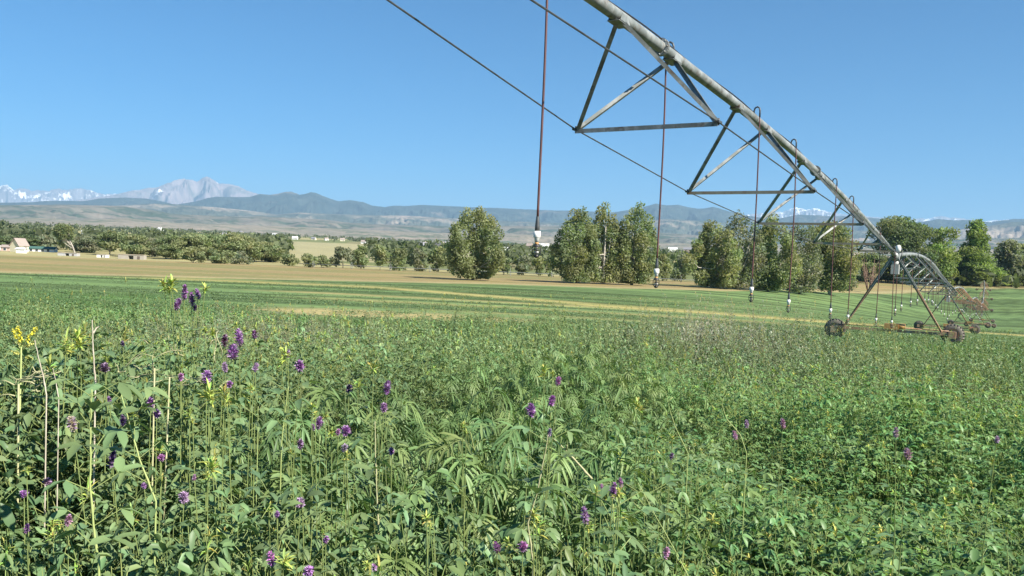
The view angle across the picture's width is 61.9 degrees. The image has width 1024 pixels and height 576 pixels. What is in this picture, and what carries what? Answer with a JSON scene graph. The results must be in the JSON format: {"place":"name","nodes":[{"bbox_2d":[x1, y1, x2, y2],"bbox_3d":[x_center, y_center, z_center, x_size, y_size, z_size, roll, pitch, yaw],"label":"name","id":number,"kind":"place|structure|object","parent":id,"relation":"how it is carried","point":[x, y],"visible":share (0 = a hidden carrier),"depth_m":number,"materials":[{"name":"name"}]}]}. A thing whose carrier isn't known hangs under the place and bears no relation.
{"place":"outdoors","nodes":[
{"label":"outdoors","id":0,"kind":"place"},
{"bbox_2d":[75,176,257,203],"bbox_3d":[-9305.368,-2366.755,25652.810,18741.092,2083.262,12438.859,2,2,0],"label":"granite mountain","id":1,"kind":"structure","parent":0,"point":[180,191],"depth_m":25176.23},
{"bbox_2d":[0,218,1000,260],"bbox_3d":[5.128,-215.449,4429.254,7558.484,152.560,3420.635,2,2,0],"label":"grassy foothill","id":2,"kind":"structure","parent":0,"point":[396,235],"depth_m":3917.86,"materials":[{"name":"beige plant"}]},
{"bbox_2d":[0,185,1007,221],"bbox_3d":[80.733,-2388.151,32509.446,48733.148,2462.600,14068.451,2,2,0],"label":"snowy mountains","id":3,"kind":"structure","parent":0,"point":[8,194],"depth_m":31204.95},
{"bbox_2d":[0,224,1023,519],"bbox_3d":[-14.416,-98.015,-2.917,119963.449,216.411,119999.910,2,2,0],"label":"ground","id":4,"kind":"structure","parent":0,"point":[1006,306],"depth_m":144.24,"materials":[{"name":"plant"}]},
{"bbox_2d":[0,326,37,462],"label":"yellow sweet clover","id":5,"kind":"object","parent":4,"relation":"on","point":[20,339],"visible":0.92,"depth_m":1.76,"materials":[{"name":"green plant"}]},
{"bbox_2d":[1,465,55,575],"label":"flowering alfalfa","id":6,"kind":"object","parent":4,"relation":"on","point":[24,494],"visible":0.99,"depth_m":1.22,"materials":[{"name":"green plant"}]},
{"bbox_2d":[0,366,65,526],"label":"dry stem tangle","id":7,"kind":"object","parent":4,"relation":"on","point":[38,377],"visible":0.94,"depth_m":1.62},
{"bbox_2d":[34,340,46,573],"bbox_3d":[-0.857,0.786,1.535,0.025,1.391,0.023,2,2,0],"label":"dry stalk","id":8,"kind":"object","parent":4,"relation":"on","point":[45,437],"visible":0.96,"depth_m":1.51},
{"bbox_2d":[44,514,74,575],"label":"flowering alfalfa","id":9,"kind":"object","parent":4,"relation":"on","point":[65,566],"visible":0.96,"depth_m":1.15,"materials":[{"name":"green plant"}]},
{"bbox_2d":[53,223,76,252],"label":"shade tree","id":10,"kind":"object","parent":4,"relation":"on","point":[64,232],"visible":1,"depth_m":353.88,"materials":[{"name":"green plant"}]},
{"bbox_2d":[56,326,99,503],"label":"budding alfalfa","id":11,"kind":"object","parent":4,"relation":"on","point":[79,343],"visible":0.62,"depth_m":1.73,"materials":[{"name":"green plant"}]},
{"bbox_2d":[61,416,107,575],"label":"flowering alfalfa","id":12,"kind":"object","parent":4,"relation":"on","point":[72,423],"visible":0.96,"depth_m":1.33,"materials":[{"name":"green plant"}]},
{"bbox_2d":[67,235,101,252],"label":"belt tree","id":13,"kind":"object","parent":4,"relation":"on","point":[85,244],"visible":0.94,"depth_m":369.05,"materials":[{"name":"green plant"}]},
{"bbox_2d":[41,378,147,575],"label":"alfalfa stalk","id":14,"kind":"object","parent":4,"relation":"on","point":[126,390],"visible":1,"depth_m":1.01,"materials":[{"name":"green plant"}]},
{"bbox_2d":[85,356,135,575],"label":"flowering alfalfa","id":15,"kind":"object","parent":4,"relation":"on","point":[104,366],"visible":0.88,"depth_m":1.52,"materials":[{"name":"green plant"}]},
{"bbox_2d":[95,230,128,254],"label":"shade tree","id":16,"kind":"object","parent":4,"relation":"on","point":[109,239],"visible":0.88,"depth_m":349.65,"materials":[{"name":"green plant"}]},
{"bbox_2d":[94,450,145,575],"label":"flowering alfalfa","id":17,"kind":"object","parent":4,"relation":"on","point":[111,457],"visible":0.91,"depth_m":1.21,"materials":[{"name":"green plant"}]},
{"bbox_2d":[118,234,151,254],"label":"belt tree","id":18,"kind":"object","parent":4,"relation":"on","point":[138,247],"visible":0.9,"depth_m":338.34,"materials":[{"name":"green plant"}]},
{"bbox_2d":[82,383,193,564],"bbox_3d":[-0.536,0.813,1.177,0.118,1.363,0.118,1,2,-45],"label":"alfalfa stalk","id":19,"kind":"object","parent":4,"relation":"on","point":[122,436],"visible":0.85,"depth_m":1.15,"materials":[{"name":"green plant"}]},
{"bbox_2d":[116,397,171,575],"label":"flowering alfalfa","id":20,"kind":"object","parent":4,"relation":"on","point":[157,413],"visible":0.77,"depth_m":1.52,"materials":[{"name":"green plant"}]},
{"bbox_2d":[129,473,173,574],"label":"flowering alfalfa","id":21,"kind":"object","parent":4,"relation":"on","point":[169,520],"visible":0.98,"depth_m":1.21,"materials":[{"name":"green plant"}]},
{"bbox_2d":[139,445,174,575],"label":"flowering alfalfa","id":22,"kind":"object","parent":4,"relation":"on","point":[149,501],"visible":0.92,"depth_m":1.18,"materials":[{"name":"green plant"}]},
{"bbox_2d":[153,234,186,258],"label":"belt tree","id":23,"kind":"object","parent":4,"relation":"on","point":[169,246],"visible":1,"depth_m":329.67,"materials":[{"name":"green plant"}]},
{"bbox_2d":[115,330,230,560],"bbox_3d":[-0.728,0.775,1.800,0.277,1.395,0.189,2,2,0],"label":"dry stem tangle","id":24,"kind":"object","parent":4,"relation":"on","point":[169,383],"visible":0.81,"depth_m":1.71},
{"bbox_2d":[153,363,209,563],"bbox_3d":[-0.565,0.811,1.424,0.132,1.363,0.141,1,2,-32],"label":"flowering alfalfa","id":25,"kind":"object","parent":4,"relation":"on","point":[173,485],"visible":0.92,"depth_m":1.41,"materials":[{"name":"green plant"}]},
{"bbox_2d":[155,274,210,542],"bbox_3d":[-0.708,0.727,1.810,0.140,1.518,0.208,2,2,0],"label":"flowering alfalfa","id":26,"kind":"object","parent":4,"relation":"on","point":[172,358],"visible":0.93,"depth_m":1.78,"materials":[{"name":"green plant"}]},
{"bbox_2d":[173,406,212,573],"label":"budding alfalfa","id":27,"kind":"object","parent":4,"relation":"on","point":[196,465],"visible":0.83,"depth_m":1.30,"materials":[{"name":"green plant"}]},
{"bbox_2d":[178,232,209,255],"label":"belt tree","id":28,"kind":"object","parent":4,"relation":"on","point":[197,240],"visible":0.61,"depth_m":338.79,"materials":[{"name":"green plant"}]},
{"bbox_2d":[182,246,206,262],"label":"bush","id":29,"kind":"object","parent":4,"relation":"on","point":[193,253],"visible":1,"depth_m":283.91,"materials":[{"name":"green plant"}]},
{"bbox_2d":[171,378,229,575],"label":"budding alfalfa","id":30,"kind":"object","parent":4,"relation":"on","point":[210,397],"visible":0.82,"depth_m":1.30,"materials":[{"name":"green plant"}]},
{"bbox_2d":[187,369,215,561],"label":"flowering alfalfa","id":31,"kind":"object","parent":4,"relation":"on","point":[205,375],"visible":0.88,"depth_m":1.36,"materials":[{"name":"green plant"}]},
{"bbox_2d":[177,455,229,575],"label":"flowering alfalfa","id":32,"kind":"object","parent":4,"relation":"on","point":[212,470],"visible":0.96,"depth_m":1.16,"materials":[{"name":"green plant"}]},
{"bbox_2d":[190,326,236,540],"bbox_3d":[-0.604,0.781,1.735,0.144,1.416,0.117,3,2,35],"label":"flowering alfalfa","id":33,"kind":"object","parent":4,"relation":"on","point":[223,339],"visible":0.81,"depth_m":1.70,"materials":[{"name":"green plant"}]},
{"bbox_2d":[207,248,233,263],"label":"bush","id":34,"kind":"object","parent":4,"relation":"on","point":[218,258],"visible":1,"depth_m":289.77,"materials":[{"name":"green plant"}]},
{"bbox_2d":[199,380,243,541],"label":"flowering alfalfa","id":35,"kind":"object","parent":4,"relation":"on","point":[229,385],"visible":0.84,"depth_m":1.52,"materials":[{"name":"green plant"}]},
{"bbox_2d":[208,384,252,567],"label":"budding alfalfa","id":36,"kind":"object","parent":4,"relation":"on","point":[220,463],"visible":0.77,"depth_m":1.36,"materials":[{"name":"green plant"}]},
{"bbox_2d":[209,362,252,562],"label":"flowering alfalfa","id":37,"kind":"object","parent":4,"relation":"on","point":[224,366],"visible":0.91,"depth_m":1.53,"materials":[{"name":"green plant"}]},
{"bbox_2d":[216,231,253,257],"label":"belt tree","id":38,"kind":"object","parent":4,"relation":"on","point":[233,242],"visible":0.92,"depth_m":330.09,"materials":[{"name":"green plant"}]},
{"bbox_2d":[211,328,266,569],"bbox_3d":[-0.539,0.782,1.653,0.131,1.420,0.134,3,2,35],"label":"flowering alfalfa","id":39,"kind":"object","parent":4,"relation":"on","point":[232,352],"visible":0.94,"depth_m":1.60,"materials":[{"name":"green plant"}]},
{"bbox_2d":[226,330,273,573],"bbox_3d":[-0.547,0.786,1.773,0.128,1.411,0.144,1,2,-38],"label":"flowering alfalfa","id":40,"kind":"object","parent":4,"relation":"on","point":[254,333],"visible":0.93,"depth_m":1.72,"materials":[{"name":"green plant"}]},
{"bbox_2d":[229,363,272,557],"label":"flowering alfalfa","id":41,"kind":"object","parent":4,"relation":"on","point":[249,438],"visible":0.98,"depth_m":1.51,"materials":[{"name":"green plant"}]},
{"bbox_2d":[257,241,285,261],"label":"belt tree","id":42,"kind":"object","parent":4,"relation":"on","point":[272,253],"visible":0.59,"depth_m":347.34,"materials":[{"name":"green plant"}]},
{"bbox_2d":[266,547,295,575],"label":"flowering alfalfa","id":43,"kind":"object","parent":4,"relation":"on","point":[283,564],"visible":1,"depth_m":0.89,"materials":[{"name":"plant"}]},
{"bbox_2d":[258,345,311,542],"bbox_3d":[-0.453,0.800,1.669,0.135,1.392,0.171,2,2,0],"label":"flowering alfalfa","id":44,"kind":"object","parent":4,"relation":"on","point":[299,365],"visible":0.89,"depth_m":1.62,"materials":[{"name":"green plant"}]},
{"bbox_2d":[256,377,322,545],"bbox_3d":[-0.422,0.828,1.527,0.102,1.338,0.110,1,2,-35],"label":"alfalfa stalk","id":45,"kind":"object","parent":4,"relation":"on","point":[270,424],"visible":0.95,"depth_m":1.50,"materials":[{"name":"green plant"}]},
{"bbox_2d":[285,497,312,575],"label":"flowering alfalfa","id":46,"kind":"object","parent":4,"relation":"on","point":[305,551],"visible":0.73,"depth_m":1.16,"materials":[{"name":"green plant"}]},
{"bbox_2d":[276,438,324,575],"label":"flowering alfalfa","id":47,"kind":"object","parent":4,"relation":"on","point":[294,489],"visible":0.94,"depth_m":1.31,"materials":[{"name":"green plant"}]},
{"bbox_2d":[290,400,336,566],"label":"budding alfalfa","id":48,"kind":"object","parent":4,"relation":"on","point":[317,542],"visible":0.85,"depth_m":1.43,"materials":[{"name":"green plant"}]},
{"bbox_2d":[291,412,342,575],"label":"flowering alfalfa","id":49,"kind":"object","parent":4,"relation":"on","point":[319,459],"visible":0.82,"depth_m":1.50,"materials":[{"name":"green plant"}]},
{"bbox_2d":[313,425,361,563],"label":"flowering alfalfa","id":50,"kind":"object","parent":4,"relation":"on","point":[345,430],"visible":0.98,"depth_m":1.42,"materials":[{"name":"green plant"}]},
{"bbox_2d":[329,246,356,266],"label":"bush","id":51,"kind":"object","parent":4,"relation":"on","point":[343,253],"visible":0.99,"depth_m":296.05,"materials":[{"name":"green plant"}]},
{"bbox_2d":[328,443,364,573],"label":"flowering alfalfa","id":52,"kind":"object","parent":4,"relation":"on","point":[343,551],"visible":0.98,"depth_m":1.35,"materials":[{"name":"green plant"}]},
{"bbox_2d":[330,377,367,564],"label":"flowering alfalfa","id":53,"kind":"object","parent":4,"relation":"on","point":[349,387],"visible":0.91,"depth_m":1.85,"materials":[{"name":"green plant"}]},
{"bbox_2d":[350,245,368,268],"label":"bush","id":54,"kind":"object","parent":4,"relation":"on","point":[358,254],"visible":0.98,"depth_m":301.81,"materials":[{"name":"green plant"}]},
{"bbox_2d":[340,411,409,575],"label":"alfalfa stalk","id":55,"kind":"object","parent":4,"relation":"on","point":[368,475],"visible":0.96,"depth_m":1.31,"materials":[{"name":"green plant"}]},
{"bbox_2d":[353,359,397,571],"bbox_3d":[-0.291,0.824,1.726,0.143,1.356,0.136,2,2,0],"label":"flowering alfalfa","id":56,"kind":"object","parent":4,"relation":"on","point":[384,407],"visible":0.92,"depth_m":1.70,"materials":[{"name":"green plant"}]},
{"bbox_2d":[379,447,405,575],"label":"flowering alfalfa","id":57,"kind":"object","parent":4,"relation":"on","point":[388,496],"visible":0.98,"depth_m":1.31,"materials":[{"name":"green plant"}]},
{"bbox_2d":[388,247,407,270],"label":"bush","id":58,"kind":"object","parent":4,"relation":"on","point":[398,261],"visible":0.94,"depth_m":290.31,"materials":[{"name":"green plant"}]},
{"bbox_2d":[408,249,427,270],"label":"bush","id":59,"kind":"object","parent":4,"relation":"on","point":[418,262],"visible":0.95,"depth_m":296.02,"materials":[{"name":"green plant"}]},
{"bbox_2d":[419,509,441,575],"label":"budding alfalfa","id":60,"kind":"object","parent":4,"relation":"on","point":[429,524],"visible":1,"depth_m":1.13,"materials":[{"name":"green plant"}]},
{"bbox_2d":[425,246,448,271],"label":"bush","id":61,"kind":"object","parent":4,"relation":"on","point":[436,254],"visible":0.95,"depth_m":302.05,"materials":[{"name":"green plant"}]},
{"bbox_2d":[436,421,494,570],"bbox_3d":[-0.111,0.870,1.585,0.139,1.278,0.150,2,2,0],"label":"budding alfalfa","id":62,"kind":"object","parent":4,"relation":"on","point":[461,544],"visible":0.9,"depth_m":1.55,"materials":[{"name":"green plant"}]},
{"bbox_2d":[443,206,507,279],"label":"cottonwood tree","id":63,"kind":"object","parent":4,"relation":"on","point":[459,255],"visible":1,"depth_m":187.74,"materials":[{"name":"green plant"}]},
{"bbox_2d":[0,306,1023,575],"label":"alfalfa crop","id":64,"kind":"object","parent":4,"relation":"on","point":[832,520],"visible":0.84,"depth_m":2.33,"materials":[{"name":"green plant"}]},
{"bbox_2d":[0,277,1023,432],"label":"distant alfalfa","id":65,"kind":"object","parent":4,"relation":"on","point":[996,368],"visible":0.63,"depth_m":12.14,"materials":[{"name":"green plant"}]},
{"bbox_2d":[0,219,1023,287],"bbox_3d":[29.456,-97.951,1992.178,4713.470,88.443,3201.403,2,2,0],"label":"woods","id":66,"kind":"object","parent":4,"relation":"on","point":[514,252],"visible":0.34,"depth_m":480.64,"materials":[{"name":"green plant"}]},
{"bbox_2d":[0,272,1023,350],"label":"mown stubble growth","id":67,"kind":"object","parent":4,"relation":"on","point":[905,337],"visible":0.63,"depth_m":63.82,"materials":[{"name":"green plant"}]},
{"bbox_2d":[491,402,536,575],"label":"flowering alfalfa","id":68,"kind":"object","parent":4,"relation":"on","point":[531,408],"visible":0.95,"depth_m":1.56,"materials":[{"name":"green plant"}]},
{"bbox_2d":[510,505,540,575],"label":"budding alfalfa","id":69,"kind":"object","parent":4,"relation":"on","point":[536,520],"visible":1,"depth_m":1.14,"materials":[{"name":"green plant"}]},
{"bbox_2d":[526,428,562,575],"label":"flowering alfalfa","id":70,"kind":"object","parent":4,"relation":"on","point":[549,504],"visible":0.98,"depth_m":1.42,"materials":[{"name":"green plant"}]},
{"bbox_2d":[507,425,584,575],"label":"alfalfa stalk","id":71,"kind":"object","parent":4,"relation":"on","point":[536,490],"visible":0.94,"depth_m":1.25,"materials":[{"name":"green plant"}]},
{"bbox_2d":[523,364,572,575],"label":"flowering alfalfa","id":72,"kind":"object","parent":4,"relation":"on","point":[551,400],"visible":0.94,"depth_m":1.61,"materials":[{"name":"green plant"}]},
{"bbox_2d":[547,206,602,282],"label":"cottonwood tree","id":73,"kind":"object","parent":4,"relation":"on","point":[581,271],"visible":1,"depth_m":197.62,"materials":[{"name":"green plant"}]},
{"bbox_2d":[579,506,597,575],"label":"flowering alfalfa","id":74,"kind":"object","parent":4,"relation":"on","point":[584,516],"visible":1,"depth_m":1.07,"materials":[{"name":"green plant"}]},
{"bbox_2d":[579,201,630,283],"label":"cottonwood tree","id":75,"kind":"object","parent":4,"relation":"on","point":[604,274],"visible":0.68,"depth_m":201.87,"materials":[{"name":"green plant"}]},
{"bbox_2d":[589,477,636,575],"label":"flowering alfalfa","id":76,"kind":"object","parent":4,"relation":"on","point":[615,558],"visible":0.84,"depth_m":0.93,"materials":[{"name":"green plant"}]},
{"bbox_2d":[570,480,662,569],"bbox_3d":[0.086,0.868,0.954,0.092,1.303,0.100,2,2,-24],"label":"alfalfa stalk","id":77,"kind":"object","parent":4,"relation":"on","point":[603,492],"visible":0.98,"depth_m":0.93,"materials":[{"name":"green plant"}]},
{"bbox_2d":[606,202,660,284],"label":"cottonwood tree","id":78,"kind":"object","parent":4,"relation":"on","point":[638,271],"visible":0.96,"depth_m":201.56,"materials":[{"name":"green plant"}]},
{"bbox_2d":[623,397,648,561],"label":"budding alfalfa","id":79,"kind":"object","parent":4,"relation":"on","point":[639,437],"visible":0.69,"depth_m":2.05,"materials":[{"name":"green plant"}]},
{"bbox_2d":[634,450,676,575],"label":"flowering alfalfa","id":80,"kind":"object","parent":4,"relation":"on","point":[660,517],"visible":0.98,"depth_m":1.60,"materials":[{"name":"green plant"}]},
{"bbox_2d":[616,475,708,575],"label":"bent stem","id":81,"kind":"object","parent":4,"relation":"on","point":[700,546],"visible":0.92,"depth_m":1.21,"materials":[{"name":"green plant"}]},
{"bbox_2d":[387,0,996,342],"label":"pivot irrigator","id":82,"kind":"structure","parent":4,"relation":"on","point":[618,17],"depth_m":19.34,"materials":[{"name":"metal"}]},
{"bbox_2d":[532,0,547,257],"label":"sprinkler drop","id":83,"kind":"object","parent":82,"relation":"hanging from","point":[537,234],"visible":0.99,"depth_m":10.97,"materials":[{"name":"metal"}]},
{"bbox_2d":[653,41,674,287],"bbox_3d":[2.703,-2.184,15.187,0.207,4.387,0.110,3,2,31],"label":"sprinkler drop","id":84,"kind":"object","parent":82,"relation":"hanging from","point":[656,271],"visible":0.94,"depth_m":15.20,"materials":[{"name":"metal"}]},
{"bbox_2d":[748,106,760,301],"bbox_3d":[5.502,-1.907,19.455,0.209,4.465,0.110,3,2,31],"label":"sprinkler drop","id":85,"kind":"object","parent":82,"relation":"hanging from","point":[751,288],"visible":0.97,"depth_m":19.42,"materials":[{"name":"metal"}]},
{"bbox_2d":[680,219,743,288],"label":"cottonwood tree","id":86,"kind":"object","parent":4,"relation":"on","point":[707,274],"visible":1,"depth_m":213.16,"materials":[{"name":"green plant"}]},
{"bbox_2d":[712,431,747,575],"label":"flowering alfalfa","id":87,"kind":"object","parent":4,"relation":"on","point":[727,485],"visible":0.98,"depth_m":1.92,"materials":[{"name":"green plant"}]},
{"bbox_2d":[711,420,751,575],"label":"flowering alfalfa","id":88,"kind":"object","parent":4,"relation":"on","point":[746,424],"visible":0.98,"depth_m":1.94,"materials":[{"name":"green plant"}]},
{"bbox_2d":[717,209,768,289],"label":"cottonwood tree","id":89,"kind":"object","parent":4,"relation":"on","point":[746,273],"visible":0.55,"depth_m":216.73,"materials":[{"name":"green plant"}]},
{"bbox_2d":[742,212,804,291],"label":"cottonwood tree","id":90,"kind":"object","parent":4,"relation":"on","point":[768,283],"visible":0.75,"depth_m":219.10,"materials":[{"name":"green plant"}]},
{"bbox_2d":[752,418,795,575],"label":"flowering alfalfa","id":91,"kind":"object","parent":4,"relation":"on","point":[786,526],"visible":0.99,"depth_m":2.01,"materials":[{"name":"green plant"}]},
{"bbox_2d":[773,222,823,293],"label":"cottonwood tree","id":92,"kind":"object","parent":4,"relation":"on","point":[804,282],"visible":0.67,"depth_m":227.10,"materials":[{"name":"green plant"}]},
{"bbox_2d":[802,220,862,294],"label":"willow tree","id":93,"kind":"object","parent":4,"relation":"on","point":[841,263],"visible":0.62,"depth_m":246.56,"materials":[{"name":"green plant"}]},
{"bbox_2d":[856,252,887,282],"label":"shade tree","id":94,"kind":"object","parent":4,"relation":"on","point":[871,258],"visible":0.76,"depth_m":382.52,"materials":[{"name":"green plant"}]},
{"bbox_2d":[864,427,907,575],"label":"flowering alfalfa","id":95,"kind":"object","parent":4,"relation":"on","point":[886,514],"visible":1,"depth_m":1.72,"materials":[{"name":"green plant"}]},
{"bbox_2d":[882,448,921,575],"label":"flowering alfalfa","id":96,"kind":"object","parent":4,"relation":"on","point":[889,553],"visible":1,"depth_m":1.63,"materials":[{"name":"green plant"}]},
{"bbox_2d":[865,215,939,283],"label":"shade tree","id":97,"kind":"object","parent":4,"relation":"on","point":[906,233],"visible":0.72,"depth_m":393.17,"materials":[{"name":"green plant"}]},
{"bbox_2d":[910,248,943,284],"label":"shade tree","id":98,"kind":"object","parent":4,"relation":"on","point":[933,254],"visible":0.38,"depth_m":391.28,"materials":[{"name":"green plant"}]},
{"bbox_2d":[923,226,962,284],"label":"shade tree","id":99,"kind":"object","parent":4,"relation":"on","point":[948,263],"visible":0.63,"depth_m":400.46,"materials":[{"name":"green plant"}]},
{"bbox_2d":[949,218,1011,285],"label":"shade tree","id":100,"kind":"object","parent":4,"relation":"on","point":[973,250],"visible":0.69,"depth_m":406.35,"materials":[{"name":"green plant"}]},
{"bbox_2d":[978,436,1004,575],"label":"flowering alfalfa","id":101,"kind":"object","parent":4,"relation":"on","point":[997,572],"visible":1,"depth_m":1.83,"materials":[{"name":"green plant"}]},
{"bbox_2d":[991,238,1023,277],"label":"shade tree","id":102,"kind":"object","parent":4,"relation":"on","point":[1009,257],"visible":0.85,"depth_m":414.98,"materials":[{"name":"green plant"}]},
{"bbox_2d":[0,192,1023,230],"bbox_3d":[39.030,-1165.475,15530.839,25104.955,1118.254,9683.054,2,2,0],"label":"forested mountains","id":103,"kind":"structure","parent":0,"point":[290,202],"depth_m":15530.04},
{"bbox_2d":[0,205,1023,248],"bbox_3d":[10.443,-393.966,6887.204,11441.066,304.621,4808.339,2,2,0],"label":"foothill","id":104,"kind":"structure","parent":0,"point":[79,212],"depth_m":6437.70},
{"bbox_2d":[0,0,1023,221],"label":"sky","id":105,"kind":"structure","parent":0,"point":[915,108],"materials":[{"name":"blue"}]},
{"bbox_2d":[1,331,1023,571],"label":"grass","id":106,"kind":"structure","parent":0,"point":[726,423],"depth_m":3.85,"materials":[{"name":"green plant"}]},
{"bbox_2d":[111,203,1023,240],"bbox_3d":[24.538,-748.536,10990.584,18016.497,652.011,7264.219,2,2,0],"label":"forested ridge","id":107,"kind":"structure","parent":0,"point":[1004,230],"depth_m":10812.92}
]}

